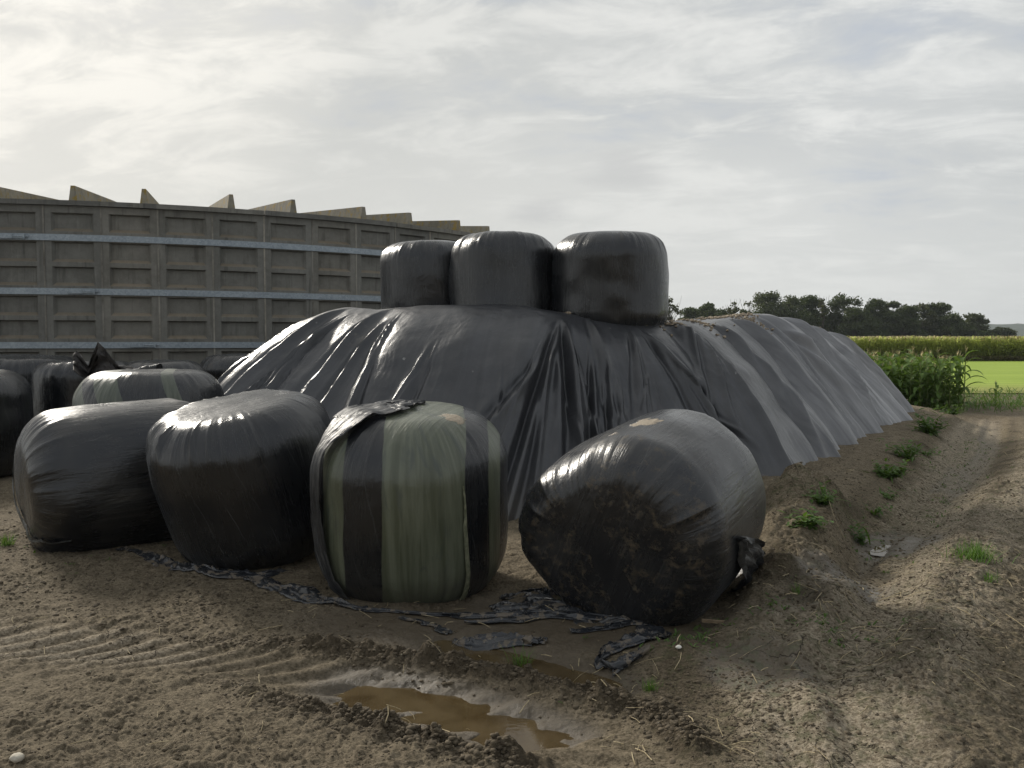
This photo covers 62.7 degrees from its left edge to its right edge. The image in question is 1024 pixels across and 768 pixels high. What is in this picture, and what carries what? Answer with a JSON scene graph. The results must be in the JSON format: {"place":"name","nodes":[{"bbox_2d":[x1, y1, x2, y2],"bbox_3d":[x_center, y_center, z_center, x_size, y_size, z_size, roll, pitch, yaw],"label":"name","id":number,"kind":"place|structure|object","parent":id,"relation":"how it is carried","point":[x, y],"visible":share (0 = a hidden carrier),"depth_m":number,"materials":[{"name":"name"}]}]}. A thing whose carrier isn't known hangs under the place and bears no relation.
{"place":"outdoors","nodes":[
{"label":"outdoors","id":0,"kind":"place"},
{"bbox_2d":[0,393,1023,767],"bbox_3d":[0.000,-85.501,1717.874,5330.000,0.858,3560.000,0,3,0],"label":"ground","id":1,"kind":"structure","parent":0,"point":[164,665],"depth_m":4.28,"materials":[{"name":"soil"}]},
{"bbox_2d":[0,530,17,546],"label":"grass tuft","id":2,"kind":"object","parent":1,"relation":"on","point":[8,542],"visible":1,"depth_m":6.77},
{"bbox_2d":[0,369,33,476],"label":"wrapped bale","id":3,"kind":"object","parent":1,"relation":"on","point":[16,409],"visible":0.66,"depth_m":10.17},
{"bbox_2d":[9,752,24,762],"bbox_3d":[-1.918,1.448,3.258,0.056,0.032,0.051,0,3,0],"label":"stone","id":4,"kind":"object","parent":1,"relation":"on","point":[17,757],"visible":1,"depth_m":3.24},
{"bbox_2d":[0,354,72,386],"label":"wrapped bale","id":5,"kind":"object","parent":1,"relation":"on","point":[24,365],"visible":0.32,"depth_m":11.65},
{"bbox_2d":[31,360,127,416],"bbox_3d":[-5.946,0.329,11.775,1.426,1.321,1.402,2,2,30],"label":"wrapped bale","id":6,"kind":"object","parent":1,"relation":"on","point":[55,384],"visible":0.27,"depth_m":11.10},
{"bbox_2d":[12,398,189,552],"bbox_3d":[-3.328,0.756,7.117,1.508,1.212,1.341,-6,6,-37],"label":"wrapped bale","id":7,"kind":"object","parent":1,"relation":"on","point":[82,478],"visible":0.66,"depth_m":6.51},
{"bbox_2d":[72,369,224,405],"bbox_3d":[-3.719,0.542,8.666,1.460,1.411,1.444,1,3,-12],"label":"wrapped bale","id":8,"kind":"object","parent":1,"relation":"on","point":[187,385],"visible":0.34,"depth_m":8.13},
{"bbox_2d":[136,363,162,368],"bbox_3d":[-3.917,-0.115,8.853,0.458,0.198,0.111,-2,3,-32],"label":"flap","id":9,"kind":"object","parent":8,"relation":"on","point":[158,366],"visible":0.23,"depth_m":8.89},
{"bbox_2d":[125,359,207,372],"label":"wrapped bale","id":10,"kind":"object","parent":1,"relation":"on","point":[178,364],"visible":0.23,"depth_m":11.61},
{"bbox_2d":[116,546,289,578],"bbox_3d":[-2.391,1.301,6.123,1.692,0.072,0.425,1,3,21],"label":"plastic scrap","id":11,"kind":"object","parent":1,"relation":"on","point":[184,566],"visible":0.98,"depth_m":5.92,"materials":[{"name":"plastic"}]},
{"bbox_2d":[200,354,246,379],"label":"wrapped bale","id":12,"kind":"object","parent":1,"relation":"on","point":[217,367],"visible":0.1,"depth_m":12.36},
{"bbox_2d":[146,389,330,569],"bbox_3d":[-1.998,0.719,6.434,1.376,1.224,1.364,-3,14,27],"label":"wrapped bale","id":13,"kind":"object","parent":1,"relation":"on","point":[229,475],"visible":0.93,"depth_m":5.87},
{"bbox_2d":[0,185,489,363],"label":"concrete tank","id":14,"kind":"object","parent":1,"relation":"on","point":[83,272],"visible":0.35,"depth_m":15.19,"materials":[{"name":"concrete"}]},
{"bbox_2d":[243,575,367,609],"bbox_3d":[-1.371,1.339,5.415,1.127,0.065,0.236,3,4,41],"label":"plastic scrap","id":15,"kind":"object","parent":1,"relation":"on","point":[299,592],"visible":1,"depth_m":5.38,"materials":[{"name":"plastic"}]},
{"bbox_2d":[310,399,507,602],"bbox_3d":[-0.690,0.793,5.745,1.323,1.356,1.334,-1,10,-5],"label":"wrapped bale","id":16,"kind":"object","parent":1,"relation":"on","point":[408,501],"visible":0.94,"depth_m":5.21},
{"bbox_2d":[398,616,452,634],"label":"plastic scrap","id":17,"kind":"object","parent":1,"relation":"on","point":[440,629],"visible":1,"depth_m":4.83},
{"bbox_2d":[333,686,573,751],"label":"puddle","id":18,"kind":"object","parent":1,"relation":"on","point":[452,713],"visible":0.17,"depth_m":3.83,"materials":[{"name":"liquid"}]},
{"bbox_2d":[355,606,552,618],"bbox_3d":[-0.319,1.380,5.086,1.277,0.040,0.195,0,3,0],"label":"plastic scrap","id":19,"kind":"object","parent":1,"relation":"on","point":[472,615],"visible":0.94,"depth_m":5.05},
{"bbox_2d":[452,632,547,650],"bbox_3d":[-0.065,1.396,4.585,0.532,0.082,0.143,0,3,0],"label":"plastic scrap","id":20,"kind":"object","parent":1,"relation":"on","point":[486,641],"visible":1,"depth_m":4.56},
{"bbox_2d":[0,417,1023,767],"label":"soil clods","id":21,"kind":"object","parent":1,"relation":"on","point":[472,747],"visible":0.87,"depth_m":3.90,"materials":[{"name":"soil"}]},
{"bbox_2d":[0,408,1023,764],"bbox_3d":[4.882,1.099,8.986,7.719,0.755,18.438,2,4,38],"label":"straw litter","id":22,"kind":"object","parent":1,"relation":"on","point":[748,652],"visible":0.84,"depth_m":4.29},
{"bbox_2d":[498,643,535,666],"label":"grass tuft","id":23,"kind":"object","parent":1,"relation":"on","point":[517,660],"visible":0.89,"depth_m":4.33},
{"bbox_2d":[25,419,1020,703],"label":"seedlings","id":24,"kind":"object","parent":1,"relation":"on","point":[781,599],"visible":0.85,"depth_m":4.61,"materials":[{"name":"green plant"}]},
{"bbox_2d":[433,640,621,687],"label":"puddle","id":25,"kind":"object","parent":1,"relation":"on","point":[542,666],"visible":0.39,"depth_m":4.35,"materials":[{"name":"liquid"}]},
{"bbox_2d":[499,587,560,599],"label":"plastic scrap","id":26,"kind":"object","parent":1,"relation":"on","point":[542,590],"visible":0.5,"depth_m":5.50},
{"bbox_2d":[464,611,634,623],"bbox_3d":[0.235,1.379,4.962,1.030,0.048,0.196,0,3,0],"label":"plastic scrap","id":27,"kind":"object","parent":1,"relation":"on","point":[561,615],"visible":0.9,"depth_m":4.97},
{"bbox_2d":[217,304,914,520],"bbox_3d":[1.831,-0.036,14.265,8.761,2.234,14.920,2,3,34],"label":"silage heap","id":28,"kind":"object","parent":1,"relation":"on","point":[542,391],"visible":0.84,"depth_m":9.15,"materials":[{"name":"plastic"}]},
{"bbox_2d":[380,240,456,308],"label":"wrapped bale","id":29,"kind":"object","parent":28,"relation":"on","point":[414,273],"visible":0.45,"depth_m":10.41},
{"bbox_2d":[449,231,554,310],"bbox_3d":[-0.093,-1.223,10.408,1.337,1.305,1.343,1,2,40],"label":"wrapped bale","id":30,"kind":"object","parent":28,"relation":"on","point":[503,267],"visible":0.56,"depth_m":9.82},
{"bbox_2d":[552,231,668,325],"bbox_3d":[1.180,-1.206,10.113,1.392,1.256,1.396,2,8,20],"label":"wrapped bale","id":31,"kind":"object","parent":28,"relation":"on","point":[617,277],"visible":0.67,"depth_m":9.52},
{"bbox_2d":[563,311,820,337],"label":"ballast soil","id":32,"kind":"structure","parent":28,"relation":"on","point":[673,322],"depth_m":11.91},
{"bbox_2d":[489,594,653,625],"bbox_3d":[0.437,1.383,5.123,1.177,0.096,0.470,1,3,24],"label":"plastic scrap","id":33,"kind":"object","parent":1,"relation":"on","point":[534,601],"visible":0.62,"depth_m":5.16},
{"bbox_2d":[569,619,647,632],"bbox_3d":[0.732,1.376,4.888,0.871,0.045,0.123,-1,3,-27],"label":"plastic scrap","id":34,"kind":"object","parent":1,"relation":"on","point":[616,625],"visible":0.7,"depth_m":4.78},
{"bbox_2d":[612,647,639,677],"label":"plastic scrap","id":35,"kind":"object","parent":1,"relation":"on","point":[617,670],"visible":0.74,"depth_m":4.19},
{"bbox_2d":[594,630,659,669],"bbox_3d":[0.612,1.366,4.412,0.284,0.116,0.530,1,3,23],"label":"plastic scrap","id":36,"kind":"object","parent":1,"relation":"on","point":[609,648],"visible":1,"depth_m":4.36,"materials":[{"name":"plastic"}]},
{"bbox_2d":[518,409,765,626],"bbox_3d":[0.870,0.866,5.393,1.426,1.340,1.259,2,12,32],"label":"wrapped bale","id":37,"kind":"object","parent":1,"relation":"on","point":[656,518],"visible":0.94,"depth_m":4.86},
{"bbox_2d":[638,674,662,692],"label":"grass tuft","id":38,"kind":"object","parent":1,"relation":"on","point":[651,686],"visible":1,"depth_m":3.94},
{"bbox_2d":[634,625,671,637],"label":"plastic scrap","id":39,"kind":"object","parent":1,"relation":"on","point":[660,629],"visible":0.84,"depth_m":4.70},
{"bbox_2d":[667,296,682,320],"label":"tree","id":40,"kind":"object","parent":1,"relation":"on","point":[674,309],"visible":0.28,"depth_m":171.07,"materials":[{"name":"green plant"}]},
{"bbox_2d":[677,307,701,319],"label":"tree","id":41,"kind":"object","parent":1,"relation":"on","point":[690,313],"visible":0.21,"depth_m":174.92,"materials":[{"name":"green plant"}]},
{"bbox_2d":[698,301,717,317],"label":"tree","id":42,"kind":"object","parent":1,"relation":"on","point":[707,308],"visible":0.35,"depth_m":177.95,"materials":[{"name":"green plant"}]},
{"bbox_2d":[701,619,724,623],"bbox_3d":[1.155,1.350,4.775,0.151,0.024,0.020,0,3,4],"label":"wood splinter","id":43,"kind":"object","parent":1,"relation":"on","point":[711,621],"visible":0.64,"depth_m":4.77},
{"bbox_2d":[707,307,728,315],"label":"tree","id":44,"kind":"object","parent":1,"relation":"on","point":[720,312],"visible":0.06,"depth_m":175.64,"materials":[{"name":"green plant"}]},
{"bbox_2d":[725,299,740,314],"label":"tree","id":45,"kind":"object","parent":1,"relation":"on","point":[735,309],"visible":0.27,"depth_m":171.91,"materials":[{"name":"green plant"}]},
{"bbox_2d":[737,299,752,313],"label":"tree","id":46,"kind":"object","parent":1,"relation":"on","point":[742,310],"visible":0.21,"depth_m":180.24,"materials":[{"name":"green plant"}]},
{"bbox_2d":[749,290,791,317],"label":"tree","id":47,"kind":"object","parent":1,"relation":"on","point":[769,303],"visible":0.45,"depth_m":172.51,"materials":[{"name":"green plant"}]},
{"bbox_2d":[774,295,808,317],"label":"tree","id":48,"kind":"object","parent":1,"relation":"on","point":[794,304],"visible":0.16,"depth_m":176.07,"materials":[{"name":"green plant"}]},
{"bbox_2d":[777,506,833,529],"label":"weed","id":49,"kind":"object","parent":1,"relation":"on","point":[812,523],"visible":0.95,"depth_m":6.21,"materials":[{"name":"green plant"}]},
{"bbox_2d":[788,309,822,327],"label":"tree","id":50,"kind":"object","parent":1,"relation":"on","point":[807,317],"visible":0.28,"depth_m":173.46,"materials":[{"name":"green plant"}]},
{"bbox_2d":[797,295,831,324],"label":"tree","id":51,"kind":"object","parent":1,"relation":"on","point":[810,302],"visible":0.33,"depth_m":179.48,"materials":[{"name":"green plant"}]},
{"bbox_2d":[815,295,829,331],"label":"tree","id":52,"kind":"object","parent":1,"relation":"on","point":[822,306],"visible":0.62,"depth_m":173.96,"materials":[{"name":"green plant"}]},
{"bbox_2d":[802,480,852,506],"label":"weed","id":53,"kind":"object","parent":1,"relation":"on","point":[824,499],"visible":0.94,"depth_m":6.93,"materials":[{"name":"green plant"}]},
{"bbox_2d":[816,312,844,332],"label":"tree","id":54,"kind":"object","parent":1,"relation":"on","point":[833,328],"visible":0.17,"depth_m":176.96,"materials":[{"name":"green plant"}]},
{"bbox_2d":[819,292,863,325],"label":"tree","id":55,"kind":"object","parent":1,"relation":"on","point":[839,303],"visible":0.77,"depth_m":176.78,"materials":[{"name":"green plant"}]},
{"bbox_2d":[835,306,872,336],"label":"tree","id":56,"kind":"object","parent":1,"relation":"on","point":[847,328],"visible":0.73,"depth_m":170.46,"materials":[{"name":"green plant"}]},
{"bbox_2d":[848,519,883,544],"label":"weed","id":57,"kind":"object","parent":1,"relation":"on","point":[861,538],"visible":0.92,"depth_m":6.98,"materials":[{"name":"green plant"}]},
{"bbox_2d":[851,314,896,336],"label":"tree","id":58,"kind":"object","parent":1,"relation":"on","point":[872,323],"visible":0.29,"depth_m":170.43,"materials":[{"name":"green plant"}]},
{"bbox_2d":[863,298,890,335],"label":"tree","id":59,"kind":"object","parent":1,"relation":"on","point":[877,308],"visible":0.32,"depth_m":173.65,"materials":[{"name":"green plant"}]},
{"bbox_2d":[868,545,890,556],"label":"scrap","id":60,"kind":"object","parent":1,"relation":"on","point":[880,550],"visible":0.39,"depth_m":6.83,"materials":[{"name":"plastic"}]},
{"bbox_2d":[866,501,892,517],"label":"weed","id":61,"kind":"object","parent":1,"relation":"on","point":[878,510],"visible":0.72,"depth_m":7.61,"materials":[{"name":"green plant"}]},
{"bbox_2d":[860,458,912,483],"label":"weed","id":62,"kind":"object","parent":1,"relation":"on","point":[886,472],"visible":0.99,"depth_m":8.82,"materials":[{"name":"green plant"}]},
{"bbox_2d":[883,360,898,380],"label":"maize plant","id":63,"kind":"object","parent":1,"relation":"on","point":[888,373],"visible":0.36,"depth_m":20.14,"materials":[{"name":"green plant"}]},
{"bbox_2d":[879,486,903,499],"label":"weed","id":64,"kind":"object","parent":1,"relation":"on","point":[885,494],"visible":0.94,"depth_m":8.18,"materials":[{"name":"green plant"}]},
{"bbox_2d":[881,301,902,334],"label":"tree","id":65,"kind":"object","parent":1,"relation":"on","point":[894,304],"visible":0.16,"depth_m":178.06,"materials":[{"name":"green plant"}]},
{"bbox_2d":[881,354,909,392],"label":"maize plant","id":66,"kind":"object","parent":1,"relation":"on","point":[894,363],"visible":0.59,"depth_m":20.30,"materials":[{"name":"green plant"}]},
{"bbox_2d":[884,349,911,401],"bbox_3d":[9.464,-0.112,20.711,0.610,1.527,0.870,0,3,5],"label":"maize plant","id":67,"kind":"object","parent":1,"relation":"on","point":[897,358],"visible":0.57,"depth_m":20.61,"materials":[{"name":"green plant"}]},
{"bbox_2d":[893,358,911,397],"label":"maize plant","id":68,"kind":"object","parent":1,"relation":"on","point":[903,361],"visible":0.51,"depth_m":20.65,"materials":[{"name":"green plant"}]},
{"bbox_2d":[893,364,914,394],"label":"maize plant","id":69,"kind":"object","parent":1,"relation":"on","point":[900,384],"visible":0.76,"depth_m":20.19,"materials":[{"name":"green plant"}]},
{"bbox_2d":[884,304,927,336],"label":"tree","id":70,"kind":"object","parent":1,"relation":"on","point":[908,317],"visible":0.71,"depth_m":171.30,"materials":[{"name":"green plant"}]},
{"bbox_2d":[878,438,934,461],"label":"weed","id":71,"kind":"object","parent":1,"relation":"on","point":[913,451],"visible":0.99,"depth_m":10.36,"materials":[{"name":"green plant"}]},
{"bbox_2d":[882,320,930,335],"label":"tree","id":72,"kind":"object","parent":1,"relation":"on","point":[908,333],"visible":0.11,"depth_m":173.14,"materials":[{"name":"green plant"}]},
{"bbox_2d":[899,351,923,403],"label":"maize plant","id":73,"kind":"object","parent":1,"relation":"on","point":[914,396],"visible":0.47,"depth_m":20.72,"materials":[{"name":"green plant"}]},
{"bbox_2d":[897,359,927,404],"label":"maize plant","id":74,"kind":"object","parent":1,"relation":"on","point":[909,366],"visible":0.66,"depth_m":20.28,"materials":[{"name":"green plant"}]},
{"bbox_2d":[903,351,923,400],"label":"maize plant","id":75,"kind":"object","parent":1,"relation":"on","point":[909,354],"visible":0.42,"depth_m":21.30,"materials":[{"name":"green plant"}]},
{"bbox_2d":[904,363,933,406],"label":"maize plant","id":76,"kind":"object","parent":1,"relation":"on","point":[922,403],"visible":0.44,"depth_m":20.57,"materials":[{"name":"green plant"}]},
{"bbox_2d":[901,352,937,405],"bbox_3d":[9.778,-0.068,20.069,0.976,1.512,0.468,-2,3,-28],"label":"maize plant","id":77,"kind":"object","parent":1,"relation":"on","point":[921,376],"visible":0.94,"depth_m":20.04,"materials":[{"name":"green plant"}]},
{"bbox_2d":[905,355,936,397],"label":"maize plant","id":78,"kind":"object","parent":1,"relation":"on","point":[916,383],"visible":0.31,"depth_m":21.09,"materials":[{"name":"green plant"}]},
{"bbox_2d":[906,354,937,406],"bbox_3d":[10.158,-0.053,20.669,0.803,1.408,0.562,-2,4,-36],"label":"maize plant","id":79,"kind":"object","parent":1,"relation":"on","point":[925,387],"visible":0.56,"depth_m":20.61,"materials":[{"name":"green plant"}]},
{"bbox_2d":[911,302,940,332],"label":"tree","id":80,"kind":"object","parent":1,"relation":"on","point":[930,316],"visible":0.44,"depth_m":175.30,"materials":[{"name":"green plant"}]},
{"bbox_2d":[916,447,940,456],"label":"weed","id":81,"kind":"object","parent":1,"relation":"on","point":[929,453],"visible":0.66,"depth_m":11.05,"materials":[{"name":"green plant"}]},
{"bbox_2d":[914,367,943,407],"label":"maize plant","id":82,"kind":"object","parent":1,"relation":"on","point":[926,394],"visible":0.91,"depth_m":20.18,"materials":[{"name":"green plant"}]},
{"bbox_2d":[908,408,951,436],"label":"weed","id":83,"kind":"object","parent":1,"relation":"on","point":[926,426],"visible":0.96,"depth_m":12.64,"materials":[{"name":"green plant"}]},
{"bbox_2d":[924,363,942,408],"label":"maize plant","id":84,"kind":"object","parent":1,"relation":"on","point":[936,393],"visible":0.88,"depth_m":20.05,"materials":[{"name":"green plant"}]},
{"bbox_2d":[921,356,948,407],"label":"maize plant","id":85,"kind":"object","parent":1,"relation":"on","point":[939,388],"visible":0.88,"depth_m":20.10,"materials":[{"name":"green plant"}]},
{"bbox_2d":[919,301,952,335],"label":"tree","id":86,"kind":"object","parent":1,"relation":"on","point":[940,309],"visible":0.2,"depth_m":178.97,"materials":[{"name":"green plant"}]},
{"bbox_2d":[925,356,957,408],"bbox_3d":[10.490,-0.026,20.427,0.550,1.377,0.708,-3,4,-43],"label":"maize plant","id":87,"kind":"object","parent":1,"relation":"on","point":[943,378],"visible":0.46,"depth_m":20.44,"materials":[{"name":"green plant"}]},
{"bbox_2d":[937,355,953,400],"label":"maize plant","id":88,"kind":"object","parent":1,"relation":"on","point":[946,378],"visible":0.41,"depth_m":20.97,"materials":[{"name":"green plant"}]},
{"bbox_2d":[933,354,962,407],"bbox_3d":[10.436,-0.028,20.087,0.834,1.409,0.299,-1,3,-20],"label":"maize plant","id":89,"kind":"object","parent":1,"relation":"on","point":[952,392],"visible":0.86,"depth_m":20.04,"materials":[{"name":"green plant"}]},
{"bbox_2d":[929,312,967,336],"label":"tree","id":90,"kind":"object","parent":1,"relation":"on","point":[949,326],"visible":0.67,"depth_m":171.86,"materials":[{"name":"green plant"}]},
{"bbox_2d":[932,402,965,415],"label":"weed","id":91,"kind":"object","parent":1,"relation":"on","point":[949,410],"visible":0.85,"depth_m":16.78,"materials":[{"name":"green plant"}]},
{"bbox_2d":[936,367,962,407],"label":"maize plant","id":92,"kind":"object","parent":1,"relation":"on","point":[948,385],"visible":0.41,"depth_m":20.43,"materials":[{"name":"green plant"}]},
{"bbox_2d":[943,350,970,407],"bbox_3d":[10.871,-0.094,20.512,0.980,1.520,0.470,-2,4,-37],"label":"maize plant","id":93,"kind":"object","parent":1,"relation":"on","point":[954,388],"visible":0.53,"depth_m":20.46,"materials":[{"name":"green plant"}]},
{"bbox_2d":[946,352,969,410],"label":"maize plant","id":94,"kind":"object","parent":1,"relation":"on","point":[959,375],"visible":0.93,"depth_m":19.91,"materials":[{"name":"green plant"}]},
{"bbox_2d":[943,346,985,409],"bbox_3d":[10.666,-0.119,19.785,0.968,1.637,0.348,1,3,17],"label":"maize plant","id":95,"kind":"object","parent":1,"relation":"on","point":[963,385],"visible":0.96,"depth_m":19.82,"materials":[{"name":"green plant"}]},
{"bbox_2d":[908,386,1023,412],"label":"verge weeds","id":96,"kind":"object","parent":1,"relation":"on","point":[1012,401],"visible":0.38,"depth_m":22.20,"materials":[{"name":"green plant"}]},
{"bbox_2d":[963,325,982,336],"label":"tree","id":97,"kind":"object","parent":1,"relation":"on","point":[971,330],"visible":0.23,"depth_m":173.25,"materials":[{"name":"green plant"}]},
{"bbox_2d":[934,536,1015,564],"bbox_3d":[3.130,1.108,5.676,0.468,0.147,0.414,-1,3,-12],"label":"grass tuft","id":98,"kind":"object","parent":1,"relation":"on","point":[974,556],"visible":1,"depth_m":5.65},
{"bbox_2d":[962,313,990,330],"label":"tree","id":99,"kind":"object","parent":1,"relation":"on","point":[980,321],"visible":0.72,"depth_m":180.22,"materials":[{"name":"green plant"}]},
{"bbox_2d":[971,331,998,336],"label":"tree","id":100,"kind":"object","parent":1,"relation":"on","point":[984,333],"visible":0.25,"depth_m":170.91,"materials":[{"name":"green plant"}]},
{"bbox_2d":[977,568,1003,582],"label":"grass tuft","id":101,"kind":"object","parent":1,"relation":"on","point":[989,579],"visible":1,"depth_m":5.22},
{"bbox_2d":[984,327,1017,336],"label":"tree","id":102,"kind":"object","parent":1,"relation":"on","point":[1004,331],"visible":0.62,"depth_m":176.57,"materials":[{"name":"green plant"}]},
{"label":"wrapped bale","id":103,"kind":"object","parent":1,"relation":"on","visible":0},
{"bbox_2d":[73,342,133,377],"bbox_3d":[-4.743,-0.260,9.915,1.286,0.472,0.581,1,3,14],"label":"torn sheet","id":104,"kind":"object","parent":103,"relation":"on","point":[101,359],"visible":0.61,"depth_m":9.93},
{"bbox_2d":[0,0,1023,323],"label":"sky","id":105,"kind":"structure","parent":0,"point":[866,149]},
{"bbox_2d":[847,335,1023,360],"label":"maize field","id":106,"kind":"structure","parent":0,"point":[989,346],"depth_m":70.29,"materials":[{"name":"plant"}]},
{"bbox_2d":[848,335,1023,340],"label":"maize tassels","id":107,"kind":"object","parent":106,"relation":"on","point":[934,337],"visible":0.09,"depth_m":70.63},
{"bbox_2d":[902,361,1023,392],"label":"meadow","id":108,"kind":"structure","parent":0,"point":[1005,374],"depth_m":40.17,"materials":[{"name":"green plant"}]},
{"bbox_2d":[872,355,1023,360],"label":"field margin grass","id":109,"kind":"structure","parent":108,"relation":"on","point":[999,358],"depth_m":69.42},
{"bbox_2d":[989,381,1002,407],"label":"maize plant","id":110,"kind":"object","parent":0,"point":[995,394],"visible":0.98,"depth_m":20.29,"materials":[{"name":"green plant"}]},
{"bbox_2d":[985,323,1023,336],"bbox_3d":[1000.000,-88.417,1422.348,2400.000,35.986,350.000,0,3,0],"label":"hills","id":111,"kind":"structure","parent":0,"point":[1018,327],"depth_m":1402.78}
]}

